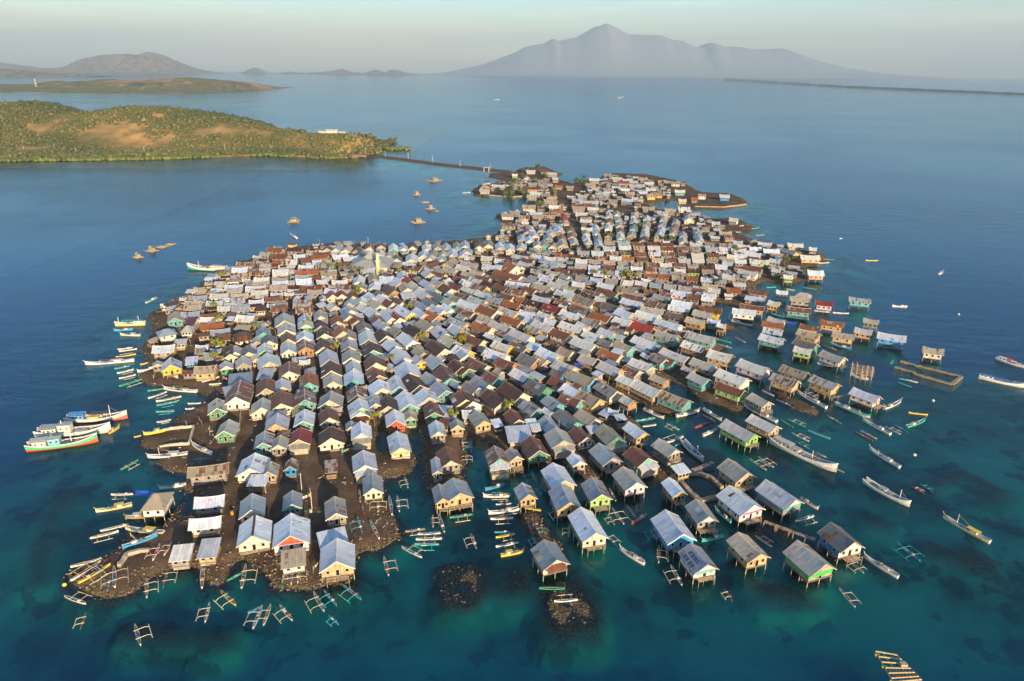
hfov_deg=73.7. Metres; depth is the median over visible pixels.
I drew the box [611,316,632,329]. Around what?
village house
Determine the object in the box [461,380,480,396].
village house
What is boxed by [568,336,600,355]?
village house
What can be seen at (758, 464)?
outrigger canoe
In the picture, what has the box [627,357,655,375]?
village house
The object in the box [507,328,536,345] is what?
village house
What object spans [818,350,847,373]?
stilt house
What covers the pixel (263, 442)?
village house
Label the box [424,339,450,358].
village house
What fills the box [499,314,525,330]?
village house
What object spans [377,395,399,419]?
village house
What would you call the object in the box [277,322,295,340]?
village house
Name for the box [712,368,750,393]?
stilt house
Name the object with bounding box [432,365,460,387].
village house
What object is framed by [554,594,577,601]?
outrigger canoe
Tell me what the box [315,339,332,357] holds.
village house
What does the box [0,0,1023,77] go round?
sky
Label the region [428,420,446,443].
village house
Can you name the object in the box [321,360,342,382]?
village house
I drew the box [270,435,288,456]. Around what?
village house
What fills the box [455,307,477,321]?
village house
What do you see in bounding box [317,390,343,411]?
village house
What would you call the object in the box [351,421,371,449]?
village house
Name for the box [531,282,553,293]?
village house
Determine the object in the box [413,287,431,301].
village house
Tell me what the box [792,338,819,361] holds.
stilt house
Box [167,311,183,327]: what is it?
village house
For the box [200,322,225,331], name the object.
village house
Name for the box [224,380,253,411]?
village house
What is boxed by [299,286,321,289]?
village house
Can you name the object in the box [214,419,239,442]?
village house
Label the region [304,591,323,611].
outrigger canoe
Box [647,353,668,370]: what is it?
village house
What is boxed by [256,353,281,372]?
village house
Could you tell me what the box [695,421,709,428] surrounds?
canoe
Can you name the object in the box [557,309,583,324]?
village house
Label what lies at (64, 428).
fishing boat
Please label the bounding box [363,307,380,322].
village house
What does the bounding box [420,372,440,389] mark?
village house
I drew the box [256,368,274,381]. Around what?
village house
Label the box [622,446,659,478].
village house
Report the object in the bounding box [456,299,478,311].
village house
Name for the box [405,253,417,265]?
village house
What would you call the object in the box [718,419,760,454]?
stilt house
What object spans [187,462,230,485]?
village house
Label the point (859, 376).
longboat
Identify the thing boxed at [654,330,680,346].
village house
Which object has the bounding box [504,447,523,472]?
stilt house
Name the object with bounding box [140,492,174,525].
stilt house
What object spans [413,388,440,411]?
village house
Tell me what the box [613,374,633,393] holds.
stilt house
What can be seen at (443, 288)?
village house
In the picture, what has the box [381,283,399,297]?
village house
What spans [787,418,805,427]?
outrigger canoe
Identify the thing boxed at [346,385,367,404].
village house
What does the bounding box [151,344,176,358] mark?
village house
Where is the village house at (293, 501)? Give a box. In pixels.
[282,490,302,516]
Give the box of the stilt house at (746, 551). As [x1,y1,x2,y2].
[726,532,770,578]
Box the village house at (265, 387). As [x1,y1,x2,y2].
[256,377,276,399]
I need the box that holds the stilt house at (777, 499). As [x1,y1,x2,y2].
[754,479,804,521]
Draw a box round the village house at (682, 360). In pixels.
[658,347,690,367]
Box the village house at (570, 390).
[556,383,580,396]
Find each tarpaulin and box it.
[135,490,154,495]
[574,362,583,366]
[786,321,797,326]
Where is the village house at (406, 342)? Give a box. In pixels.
[395,332,420,351]
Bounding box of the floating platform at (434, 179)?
[425,177,442,181]
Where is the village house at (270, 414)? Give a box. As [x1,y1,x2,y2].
[265,410,287,424]
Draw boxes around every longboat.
[83,358,134,364]
[93,501,132,511]
[108,426,119,434]
[113,328,132,331]
[120,332,140,336]
[122,530,157,548]
[123,523,164,533]
[124,514,153,518]
[125,512,142,519]
[137,366,151,371]
[143,427,164,434]
[145,297,156,302]
[146,449,187,457]
[157,482,185,488]
[163,386,197,392]
[191,441,211,454]
[482,492,509,499]
[485,482,504,490]
[489,506,518,515]
[500,547,524,557]
[619,544,644,565]
[631,513,647,524]
[643,407,664,418]
[675,408,699,417]
[702,407,721,420]
[702,425,717,436]
[702,533,723,541]
[715,506,731,523]
[731,319,752,326]
[743,400,777,422]
[796,389,827,408]
[800,497,819,509]
[830,341,851,349]
[834,401,871,417]
[850,373,868,380]
[863,417,891,435]
[864,552,899,578]
[869,444,900,468]
[883,397,902,409]
[892,305,906,307]
[906,416,926,428]
[943,511,991,543]
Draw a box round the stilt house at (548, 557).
[530,539,569,582]
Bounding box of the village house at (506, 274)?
[492,269,523,280]
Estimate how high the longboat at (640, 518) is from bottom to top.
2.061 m
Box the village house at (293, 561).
[280,547,305,575]
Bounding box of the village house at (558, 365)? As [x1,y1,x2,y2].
[549,359,580,372]
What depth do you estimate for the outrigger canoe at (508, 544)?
185.62 m
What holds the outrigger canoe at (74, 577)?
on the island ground
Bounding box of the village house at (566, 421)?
[551,408,584,434]
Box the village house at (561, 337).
[548,328,573,344]
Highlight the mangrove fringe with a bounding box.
[0,145,410,162]
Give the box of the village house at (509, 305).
[501,300,523,310]
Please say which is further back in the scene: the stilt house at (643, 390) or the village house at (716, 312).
the village house at (716, 312)
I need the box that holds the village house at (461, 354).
[449,344,475,363]
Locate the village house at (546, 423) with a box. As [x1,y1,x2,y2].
[537,415,559,433]
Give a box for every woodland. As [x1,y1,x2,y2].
[0,77,260,92]
[0,99,397,158]
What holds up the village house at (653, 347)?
on the island ground
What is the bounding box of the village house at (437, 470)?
[430,456,442,482]
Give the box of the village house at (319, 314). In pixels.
[313,309,327,323]
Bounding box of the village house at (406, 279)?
[401,275,415,283]
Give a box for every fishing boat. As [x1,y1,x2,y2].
[24,432,97,452]
[33,420,110,437]
[63,405,127,423]
[113,318,145,326]
[187,263,227,271]
[680,439,703,461]
[769,435,843,472]
[862,477,910,506]
[978,373,1023,387]
[995,356,1023,368]
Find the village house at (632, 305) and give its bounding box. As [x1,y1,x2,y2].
[619,297,645,310]
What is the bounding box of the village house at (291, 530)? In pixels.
[272,513,309,554]
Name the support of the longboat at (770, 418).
on the sea surface at (566, 95)
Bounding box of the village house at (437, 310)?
[428,304,448,317]
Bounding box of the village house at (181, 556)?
[168,543,194,569]
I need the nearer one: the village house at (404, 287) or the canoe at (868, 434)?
the canoe at (868, 434)
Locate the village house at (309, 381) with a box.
[299,372,318,392]
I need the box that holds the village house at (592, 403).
[575,390,605,413]
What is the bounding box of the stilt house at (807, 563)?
[782,540,836,590]
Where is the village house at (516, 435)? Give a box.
[504,425,531,449]
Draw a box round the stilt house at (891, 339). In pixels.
[876,332,906,352]
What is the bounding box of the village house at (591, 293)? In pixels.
[580,288,604,299]
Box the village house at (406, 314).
[392,304,415,321]
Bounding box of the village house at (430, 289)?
[423,284,441,294]
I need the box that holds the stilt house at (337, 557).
[319,538,354,588]
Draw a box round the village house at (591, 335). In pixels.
[580,330,604,344]
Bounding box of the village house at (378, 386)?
[367,379,394,396]
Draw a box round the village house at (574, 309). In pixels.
[568,303,593,316]
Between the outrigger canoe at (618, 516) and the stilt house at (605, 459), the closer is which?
the outrigger canoe at (618, 516)
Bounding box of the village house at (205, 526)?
[187,515,224,536]
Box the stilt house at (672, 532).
[650,509,696,557]
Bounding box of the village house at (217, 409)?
[207,398,227,420]
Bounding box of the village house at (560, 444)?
[543,427,575,458]
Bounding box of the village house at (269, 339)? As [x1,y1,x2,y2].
[261,334,277,349]
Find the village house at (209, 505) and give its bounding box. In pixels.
[193,494,227,514]
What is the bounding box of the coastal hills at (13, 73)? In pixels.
[0,68,120,76]
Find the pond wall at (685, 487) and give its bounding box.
[678,480,718,502]
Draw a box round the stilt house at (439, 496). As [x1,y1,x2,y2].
[432,484,450,518]
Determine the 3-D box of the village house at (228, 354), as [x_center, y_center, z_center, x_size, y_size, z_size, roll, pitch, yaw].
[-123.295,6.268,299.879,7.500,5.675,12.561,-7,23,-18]
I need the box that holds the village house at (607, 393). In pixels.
[592,381,623,403]
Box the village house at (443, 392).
[429,381,454,402]
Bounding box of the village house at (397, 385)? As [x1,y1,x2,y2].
[386,375,407,397]
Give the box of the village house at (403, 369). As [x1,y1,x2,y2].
[393,360,421,377]
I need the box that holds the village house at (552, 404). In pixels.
[540,395,566,412]
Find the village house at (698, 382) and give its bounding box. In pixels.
[686,371,712,391]
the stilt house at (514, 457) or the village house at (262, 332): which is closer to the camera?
the stilt house at (514, 457)
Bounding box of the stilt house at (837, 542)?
[817,522,864,572]
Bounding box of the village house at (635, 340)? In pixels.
[629,335,657,351]
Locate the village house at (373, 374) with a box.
[365,367,388,384]
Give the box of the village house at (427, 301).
[421,297,440,306]
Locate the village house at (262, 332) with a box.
[256,326,270,338]
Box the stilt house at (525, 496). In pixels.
[513,482,537,512]
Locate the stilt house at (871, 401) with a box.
[848,387,883,414]
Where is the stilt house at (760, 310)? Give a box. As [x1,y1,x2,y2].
[739,303,764,319]
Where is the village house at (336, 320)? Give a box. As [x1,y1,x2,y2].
[329,314,345,329]
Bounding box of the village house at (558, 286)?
[546,281,570,291]
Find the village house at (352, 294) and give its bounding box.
[347,290,358,299]
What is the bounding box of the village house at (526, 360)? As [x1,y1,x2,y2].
[516,352,540,371]
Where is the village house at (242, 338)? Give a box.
[232,331,252,346]
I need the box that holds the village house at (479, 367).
[465,357,493,375]
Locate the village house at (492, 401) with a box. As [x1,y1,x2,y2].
[479,388,512,414]
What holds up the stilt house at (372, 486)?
on the island ground
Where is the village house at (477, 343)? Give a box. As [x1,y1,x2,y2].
[463,334,488,350]
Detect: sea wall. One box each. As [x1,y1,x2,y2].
[489,195,523,200]
[694,203,746,207]
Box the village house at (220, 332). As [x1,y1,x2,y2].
[210,328,230,339]
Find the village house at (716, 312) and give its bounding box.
[699,306,721,319]
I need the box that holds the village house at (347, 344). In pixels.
[340,339,357,353]
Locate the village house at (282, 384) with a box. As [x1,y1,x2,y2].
[275,378,291,393]
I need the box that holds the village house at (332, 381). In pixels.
[323,373,342,392]
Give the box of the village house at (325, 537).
[316,526,348,548]
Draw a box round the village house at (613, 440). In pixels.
[593,423,626,453]
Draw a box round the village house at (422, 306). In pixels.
[412,300,429,311]
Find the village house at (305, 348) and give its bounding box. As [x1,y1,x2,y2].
[297,340,314,357]
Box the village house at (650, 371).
[639,360,657,375]
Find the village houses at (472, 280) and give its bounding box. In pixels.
[148,168,944,483]
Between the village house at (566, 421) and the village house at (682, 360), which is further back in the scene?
the village house at (682, 360)
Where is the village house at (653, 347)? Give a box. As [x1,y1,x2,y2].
[640,336,661,353]
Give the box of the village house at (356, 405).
[347,398,373,419]
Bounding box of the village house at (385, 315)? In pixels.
[379,309,394,326]
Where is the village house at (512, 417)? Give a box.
[503,409,525,425]
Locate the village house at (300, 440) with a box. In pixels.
[288,427,312,454]
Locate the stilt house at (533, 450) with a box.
[519,435,549,470]
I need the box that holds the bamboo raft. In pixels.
[874,650,921,680]
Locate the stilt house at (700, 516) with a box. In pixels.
[684,499,718,542]
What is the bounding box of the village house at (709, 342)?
[683,330,717,349]
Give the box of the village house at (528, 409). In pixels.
[517,399,543,418]
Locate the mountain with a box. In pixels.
[0,52,231,73]
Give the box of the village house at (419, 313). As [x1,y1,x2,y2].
[411,307,428,319]
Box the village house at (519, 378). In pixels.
[507,367,534,387]
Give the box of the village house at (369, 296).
[362,292,377,305]
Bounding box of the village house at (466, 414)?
[461,408,480,423]
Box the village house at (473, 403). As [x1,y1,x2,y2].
[459,390,483,412]
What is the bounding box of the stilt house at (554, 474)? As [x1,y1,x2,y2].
[541,462,576,497]
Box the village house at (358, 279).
[352,275,365,288]
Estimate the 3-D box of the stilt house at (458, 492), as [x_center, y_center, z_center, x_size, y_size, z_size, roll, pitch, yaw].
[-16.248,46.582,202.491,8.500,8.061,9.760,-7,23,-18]
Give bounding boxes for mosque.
[347,250,394,272]
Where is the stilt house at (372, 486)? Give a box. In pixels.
[362,473,383,502]
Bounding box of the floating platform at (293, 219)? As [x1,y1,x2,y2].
[287,217,299,223]
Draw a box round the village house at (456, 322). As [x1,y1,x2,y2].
[446,316,470,330]
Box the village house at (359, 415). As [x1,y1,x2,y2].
[350,410,369,424]
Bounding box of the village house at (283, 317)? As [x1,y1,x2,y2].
[274,312,294,331]
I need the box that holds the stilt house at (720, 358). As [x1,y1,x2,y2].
[705,349,734,371]
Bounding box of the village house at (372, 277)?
[367,273,378,283]
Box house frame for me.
[849,362,873,385]
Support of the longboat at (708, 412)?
on the sea surface at (566, 95)
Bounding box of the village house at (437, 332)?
[429,326,452,341]
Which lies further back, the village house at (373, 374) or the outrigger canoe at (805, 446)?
the village house at (373, 374)
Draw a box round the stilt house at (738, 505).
[716,485,765,531]
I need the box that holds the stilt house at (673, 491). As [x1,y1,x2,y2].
[661,477,687,511]
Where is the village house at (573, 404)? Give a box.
[557,392,583,412]
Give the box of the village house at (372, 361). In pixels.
[363,354,387,372]
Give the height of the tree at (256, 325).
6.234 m
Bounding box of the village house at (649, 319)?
[634,310,661,325]
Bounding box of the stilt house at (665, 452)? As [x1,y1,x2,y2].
[651,438,682,467]
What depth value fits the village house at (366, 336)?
315.83 m
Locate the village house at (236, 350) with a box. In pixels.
[233,345,242,356]
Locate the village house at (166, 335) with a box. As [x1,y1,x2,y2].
[156,328,176,342]
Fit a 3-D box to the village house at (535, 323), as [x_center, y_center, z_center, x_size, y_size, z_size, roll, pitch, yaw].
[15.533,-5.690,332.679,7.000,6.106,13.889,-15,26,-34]
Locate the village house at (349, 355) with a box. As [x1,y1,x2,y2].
[342,348,360,368]
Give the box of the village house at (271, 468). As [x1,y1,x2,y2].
[263,461,279,483]
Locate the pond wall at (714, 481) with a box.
[689,471,723,489]
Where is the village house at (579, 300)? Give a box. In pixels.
[572,294,597,309]
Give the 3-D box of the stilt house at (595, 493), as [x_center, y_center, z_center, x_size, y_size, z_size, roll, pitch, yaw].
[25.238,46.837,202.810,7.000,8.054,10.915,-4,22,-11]
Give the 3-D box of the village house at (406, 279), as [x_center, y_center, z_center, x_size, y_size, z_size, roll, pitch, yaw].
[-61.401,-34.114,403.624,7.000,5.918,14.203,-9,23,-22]
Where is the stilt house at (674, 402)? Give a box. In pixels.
[656,389,693,420]
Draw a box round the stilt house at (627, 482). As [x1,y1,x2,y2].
[612,466,647,504]
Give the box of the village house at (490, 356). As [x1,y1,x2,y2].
[481,347,512,364]
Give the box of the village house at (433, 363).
[424,354,447,373]
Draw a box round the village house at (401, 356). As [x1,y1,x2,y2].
[388,347,413,366]
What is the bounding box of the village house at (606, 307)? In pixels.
[598,301,623,315]
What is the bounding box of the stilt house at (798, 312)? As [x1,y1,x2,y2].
[783,306,810,323]
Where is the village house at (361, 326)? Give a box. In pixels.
[355,321,373,333]
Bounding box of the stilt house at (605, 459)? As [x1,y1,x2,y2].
[588,442,622,479]
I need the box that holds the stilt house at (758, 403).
[746,393,773,418]
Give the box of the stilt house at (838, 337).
[831,331,854,346]
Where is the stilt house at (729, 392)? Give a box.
[713,381,747,403]
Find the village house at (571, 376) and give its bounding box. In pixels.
[563,368,598,392]
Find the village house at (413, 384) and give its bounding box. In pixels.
[401,373,429,394]
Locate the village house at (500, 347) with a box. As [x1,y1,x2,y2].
[490,340,514,355]
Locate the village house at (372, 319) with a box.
[368,314,389,328]
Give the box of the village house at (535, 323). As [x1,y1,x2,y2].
[530,319,557,337]
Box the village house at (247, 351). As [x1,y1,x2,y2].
[241,345,256,358]
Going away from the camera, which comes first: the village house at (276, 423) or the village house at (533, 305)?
the village house at (276, 423)
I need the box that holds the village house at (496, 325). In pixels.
[487,320,514,332]
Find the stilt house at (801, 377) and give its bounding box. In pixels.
[778,364,809,390]
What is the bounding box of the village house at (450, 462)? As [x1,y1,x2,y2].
[435,446,461,474]
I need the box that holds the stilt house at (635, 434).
[622,422,650,448]
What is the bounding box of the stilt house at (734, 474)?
[717,458,756,493]
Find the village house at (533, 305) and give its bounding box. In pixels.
[524,299,543,311]
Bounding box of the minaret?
[375,252,380,274]
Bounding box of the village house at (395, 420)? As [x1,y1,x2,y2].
[385,409,405,433]
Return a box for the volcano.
[424,24,962,79]
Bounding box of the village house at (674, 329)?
[653,318,684,334]
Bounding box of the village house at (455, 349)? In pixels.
[451,345,476,355]
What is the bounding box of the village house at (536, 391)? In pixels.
[522,378,554,402]
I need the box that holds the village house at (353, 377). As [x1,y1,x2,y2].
[344,369,363,390]
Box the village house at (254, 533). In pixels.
[236,514,272,555]
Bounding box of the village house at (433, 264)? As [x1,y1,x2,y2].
[421,260,441,268]
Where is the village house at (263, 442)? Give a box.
[253,431,274,453]
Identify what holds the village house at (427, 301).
on the island ground
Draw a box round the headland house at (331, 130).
[325,129,338,132]
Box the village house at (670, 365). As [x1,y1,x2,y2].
[654,353,678,371]
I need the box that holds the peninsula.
[9,78,289,95]
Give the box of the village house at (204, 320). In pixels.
[199,316,224,323]
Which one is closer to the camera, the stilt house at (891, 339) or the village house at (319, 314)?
the stilt house at (891, 339)
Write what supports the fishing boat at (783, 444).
on the sea surface at (566, 95)
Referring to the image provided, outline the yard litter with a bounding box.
[100,211,803,604]
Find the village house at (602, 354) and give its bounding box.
[595,347,623,364]
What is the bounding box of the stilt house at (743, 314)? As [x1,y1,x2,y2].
[728,308,756,325]
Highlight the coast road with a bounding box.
[58,150,367,156]
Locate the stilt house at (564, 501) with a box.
[548,483,580,525]
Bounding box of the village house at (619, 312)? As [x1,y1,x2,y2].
[612,307,634,318]
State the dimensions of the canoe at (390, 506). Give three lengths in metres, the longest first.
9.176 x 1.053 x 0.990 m
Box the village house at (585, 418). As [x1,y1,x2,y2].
[573,408,602,430]
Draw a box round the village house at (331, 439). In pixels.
[318,426,344,452]
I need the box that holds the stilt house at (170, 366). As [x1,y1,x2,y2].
[161,357,181,378]
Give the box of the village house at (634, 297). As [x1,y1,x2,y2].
[620,292,646,302]
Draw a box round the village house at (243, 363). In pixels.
[235,355,251,372]
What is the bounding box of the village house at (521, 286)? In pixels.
[504,281,530,289]
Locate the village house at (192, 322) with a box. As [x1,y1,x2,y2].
[184,317,200,329]
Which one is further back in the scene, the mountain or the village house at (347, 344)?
the mountain
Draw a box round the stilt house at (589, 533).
[567,506,608,560]
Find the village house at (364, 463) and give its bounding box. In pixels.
[352,450,377,483]
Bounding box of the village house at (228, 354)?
[221,344,239,363]
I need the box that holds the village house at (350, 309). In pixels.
[339,305,358,314]
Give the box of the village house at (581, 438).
[568,426,593,449]
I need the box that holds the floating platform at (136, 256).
[132,252,143,258]
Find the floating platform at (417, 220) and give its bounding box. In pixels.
[411,218,425,223]
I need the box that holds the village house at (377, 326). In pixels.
[372,319,390,331]
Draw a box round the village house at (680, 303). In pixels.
[670,299,693,311]
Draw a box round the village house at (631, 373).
[622,365,644,379]
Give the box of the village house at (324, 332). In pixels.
[316,326,332,342]
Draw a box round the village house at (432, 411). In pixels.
[423,402,443,424]
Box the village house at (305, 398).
[294,388,316,410]
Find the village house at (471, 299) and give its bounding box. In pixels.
[466,296,489,306]
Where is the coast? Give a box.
[724,78,1023,94]
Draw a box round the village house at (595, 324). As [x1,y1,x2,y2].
[581,317,602,331]
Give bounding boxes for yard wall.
[117,548,149,566]
[159,425,194,447]
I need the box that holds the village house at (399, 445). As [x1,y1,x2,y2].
[387,431,411,458]
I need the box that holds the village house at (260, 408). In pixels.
[250,397,272,420]
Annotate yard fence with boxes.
[215,410,240,438]
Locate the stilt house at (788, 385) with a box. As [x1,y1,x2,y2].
[769,372,800,396]
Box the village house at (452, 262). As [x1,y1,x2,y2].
[439,257,459,267]
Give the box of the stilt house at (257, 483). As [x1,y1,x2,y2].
[246,474,269,492]
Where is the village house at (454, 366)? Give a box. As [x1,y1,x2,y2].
[446,360,463,376]
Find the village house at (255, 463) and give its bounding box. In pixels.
[235,452,270,482]
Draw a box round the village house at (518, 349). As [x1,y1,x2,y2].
[507,340,531,356]
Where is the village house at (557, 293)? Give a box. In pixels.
[553,289,574,298]
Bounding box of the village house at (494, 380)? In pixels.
[480,370,504,387]
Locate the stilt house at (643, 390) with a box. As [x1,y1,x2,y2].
[629,378,660,402]
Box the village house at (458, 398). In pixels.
[449,390,468,412]
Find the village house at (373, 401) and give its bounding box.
[364,394,381,411]
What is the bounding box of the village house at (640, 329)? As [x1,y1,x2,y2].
[629,320,657,335]
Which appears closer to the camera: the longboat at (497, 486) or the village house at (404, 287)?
the longboat at (497, 486)
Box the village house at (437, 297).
[429,291,445,304]
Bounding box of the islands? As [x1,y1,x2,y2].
[235,68,418,74]
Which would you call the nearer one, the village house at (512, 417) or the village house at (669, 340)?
the village house at (512, 417)
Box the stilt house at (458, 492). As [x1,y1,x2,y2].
[443,478,473,511]
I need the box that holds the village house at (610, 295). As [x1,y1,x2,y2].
[594,287,621,301]
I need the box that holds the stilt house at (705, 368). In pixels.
[688,357,719,380]
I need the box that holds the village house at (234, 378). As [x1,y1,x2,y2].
[228,371,252,385]
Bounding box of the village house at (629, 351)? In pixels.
[611,340,638,357]
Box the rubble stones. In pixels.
[63,236,934,624]
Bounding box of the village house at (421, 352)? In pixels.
[410,346,428,358]
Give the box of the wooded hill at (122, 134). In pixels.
[0,103,440,170]
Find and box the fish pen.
[893,360,962,391]
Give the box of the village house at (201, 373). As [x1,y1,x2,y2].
[193,365,219,380]
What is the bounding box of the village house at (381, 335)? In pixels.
[374,328,394,346]
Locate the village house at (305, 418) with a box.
[293,409,314,431]
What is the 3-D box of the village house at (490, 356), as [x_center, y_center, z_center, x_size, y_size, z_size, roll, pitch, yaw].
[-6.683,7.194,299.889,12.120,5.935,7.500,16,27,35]
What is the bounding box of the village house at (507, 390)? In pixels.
[496,381,530,406]
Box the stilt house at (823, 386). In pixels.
[807,374,842,402]
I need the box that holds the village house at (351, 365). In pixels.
[345,360,361,372]
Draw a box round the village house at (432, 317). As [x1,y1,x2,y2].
[424,310,444,324]
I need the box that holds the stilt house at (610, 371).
[595,361,625,381]
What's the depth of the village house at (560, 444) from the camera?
227.96 m
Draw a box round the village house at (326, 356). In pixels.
[318,349,338,366]
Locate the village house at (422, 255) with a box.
[418,249,428,261]
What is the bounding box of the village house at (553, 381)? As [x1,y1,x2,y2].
[546,375,572,387]
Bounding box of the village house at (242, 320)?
[234,314,258,327]
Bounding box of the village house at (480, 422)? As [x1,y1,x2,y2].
[468,410,492,433]
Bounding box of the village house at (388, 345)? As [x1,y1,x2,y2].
[381,339,403,353]
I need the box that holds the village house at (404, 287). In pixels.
[397,282,413,292]
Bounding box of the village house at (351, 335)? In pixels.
[341,329,356,341]
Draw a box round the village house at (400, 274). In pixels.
[396,271,407,279]
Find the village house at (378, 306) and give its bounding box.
[367,299,385,311]
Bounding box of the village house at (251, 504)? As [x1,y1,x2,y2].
[238,493,265,523]
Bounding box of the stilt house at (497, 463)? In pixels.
[484,445,510,483]
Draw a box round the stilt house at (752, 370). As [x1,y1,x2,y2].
[735,358,771,387]
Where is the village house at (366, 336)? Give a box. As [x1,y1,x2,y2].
[358,329,377,349]
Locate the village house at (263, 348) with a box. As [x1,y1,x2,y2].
[257,342,272,356]
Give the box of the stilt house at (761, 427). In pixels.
[745,414,781,446]
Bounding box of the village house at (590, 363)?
[576,353,600,370]
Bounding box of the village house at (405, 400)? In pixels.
[394,390,419,414]
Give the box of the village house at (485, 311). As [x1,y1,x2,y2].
[475,304,501,319]
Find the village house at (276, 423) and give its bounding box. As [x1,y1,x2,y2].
[264,413,289,436]
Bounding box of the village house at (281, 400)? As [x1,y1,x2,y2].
[268,390,294,414]
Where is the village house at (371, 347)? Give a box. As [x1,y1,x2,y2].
[361,341,382,359]
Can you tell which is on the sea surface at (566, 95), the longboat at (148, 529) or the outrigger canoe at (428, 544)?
the outrigger canoe at (428, 544)
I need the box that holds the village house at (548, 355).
[534,346,565,363]
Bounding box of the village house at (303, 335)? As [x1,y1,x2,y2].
[296,330,313,344]
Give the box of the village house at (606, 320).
[587,311,612,326]
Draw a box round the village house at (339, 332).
[331,325,347,343]
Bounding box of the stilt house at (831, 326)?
[819,319,844,332]
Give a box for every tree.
[209,351,223,364]
[210,337,226,347]
[211,314,222,321]
[251,323,259,329]
[329,341,340,354]
[353,284,361,292]
[369,411,379,427]
[406,303,415,309]
[415,331,425,337]
[446,408,458,416]
[453,334,466,342]
[502,183,521,198]
[503,399,513,410]
[517,186,527,195]
[574,175,587,184]
[620,268,637,276]
[664,234,675,240]
[711,276,722,281]
[783,254,790,262]
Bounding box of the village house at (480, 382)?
[469,375,496,390]
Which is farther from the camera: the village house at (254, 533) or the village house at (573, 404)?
the village house at (573, 404)
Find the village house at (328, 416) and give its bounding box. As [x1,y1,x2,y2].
[318,407,339,430]
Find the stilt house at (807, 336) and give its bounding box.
[795,328,821,346]
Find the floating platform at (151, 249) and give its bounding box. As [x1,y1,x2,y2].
[145,246,159,252]
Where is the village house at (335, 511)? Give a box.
[324,496,347,526]
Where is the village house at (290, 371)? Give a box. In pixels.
[278,361,300,382]
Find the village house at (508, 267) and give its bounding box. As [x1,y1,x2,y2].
[502,261,523,274]
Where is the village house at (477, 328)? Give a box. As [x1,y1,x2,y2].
[469,320,497,337]
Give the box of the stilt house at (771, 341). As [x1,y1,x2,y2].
[758,333,785,355]
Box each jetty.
[691,461,714,472]
[762,520,815,542]
[814,390,849,406]
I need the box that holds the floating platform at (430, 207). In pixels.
[424,205,435,209]
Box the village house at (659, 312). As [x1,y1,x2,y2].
[639,306,664,317]
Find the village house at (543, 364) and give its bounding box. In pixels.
[532,353,551,371]
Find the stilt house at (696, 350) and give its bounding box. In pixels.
[678,340,708,360]
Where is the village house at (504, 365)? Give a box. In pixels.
[492,356,518,375]
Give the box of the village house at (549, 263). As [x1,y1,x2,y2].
[539,258,561,268]
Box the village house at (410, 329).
[402,323,427,341]
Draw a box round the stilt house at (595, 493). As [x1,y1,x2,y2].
[581,477,612,518]
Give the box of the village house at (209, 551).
[196,537,221,565]
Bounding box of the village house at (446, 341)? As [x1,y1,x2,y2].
[437,334,462,348]
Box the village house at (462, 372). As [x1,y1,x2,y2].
[454,359,474,380]
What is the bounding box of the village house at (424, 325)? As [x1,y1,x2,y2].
[414,318,434,336]
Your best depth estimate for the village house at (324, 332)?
319.93 m
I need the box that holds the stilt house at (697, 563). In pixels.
[677,543,718,591]
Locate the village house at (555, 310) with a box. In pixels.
[540,303,566,316]
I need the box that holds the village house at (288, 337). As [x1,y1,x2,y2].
[281,332,296,344]
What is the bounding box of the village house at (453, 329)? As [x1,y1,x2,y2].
[446,324,465,339]
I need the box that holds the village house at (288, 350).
[280,341,296,359]
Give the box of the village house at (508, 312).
[497,306,520,318]
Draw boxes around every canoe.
[64,591,90,604]
[68,560,100,580]
[70,558,101,567]
[73,612,85,628]
[77,563,110,584]
[89,530,118,542]
[100,523,128,531]
[101,565,128,588]
[107,576,110,590]
[111,492,134,499]
[116,353,135,357]
[117,369,133,373]
[119,348,136,351]
[119,374,135,379]
[119,378,142,386]
[119,459,138,470]
[134,623,152,646]
[144,543,159,559]
[144,578,158,597]
[147,388,163,391]
[148,391,166,398]
[156,395,182,402]
[157,401,176,407]
[158,541,171,555]
[163,568,177,587]
[196,602,210,623]
[200,566,204,589]
[213,590,236,609]
[227,573,241,580]
[240,564,257,588]
[243,605,261,628]
[248,606,259,613]
[258,604,270,625]
[273,604,292,622]
[281,573,284,587]
[282,572,300,584]
[297,569,306,582]
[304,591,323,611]
[321,590,336,607]
[325,615,338,626]
[338,584,360,602]
[349,516,362,531]
[369,499,386,510]
[370,520,379,538]
[384,557,397,576]
[389,495,392,514]
[396,495,408,511]
[402,544,424,557]
[405,528,424,535]
[415,542,438,550]
[416,537,441,545]
[418,531,439,536]
[438,513,444,532]
[450,513,471,522]
[463,534,476,548]
[491,516,512,523]
[495,530,509,532]
[496,501,510,504]
[496,533,513,541]
[496,541,519,551]
[524,470,536,483]
[537,484,549,495]
[539,587,564,589]
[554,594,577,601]
[605,508,629,524]
[607,535,620,546]
[636,417,654,421]
[644,528,656,541]
[656,545,667,562]
[663,434,683,442]
[663,565,681,585]
[664,423,678,430]
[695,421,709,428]
[720,589,732,601]
[750,458,769,470]
[755,535,773,547]
[758,456,776,467]
[787,316,808,320]
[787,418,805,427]
[792,432,810,441]
[794,441,809,448]
[795,515,816,525]
[804,391,819,398]
[808,430,829,438]
[826,414,840,423]
[839,587,861,607]
[845,561,866,573]
[855,431,872,440]
[861,430,876,438]
[885,426,900,434]
[892,541,923,561]
[909,412,927,415]
[911,486,923,493]
[920,483,933,491]
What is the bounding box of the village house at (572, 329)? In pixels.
[557,320,588,337]
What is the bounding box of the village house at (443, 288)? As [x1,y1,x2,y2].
[438,283,457,295]

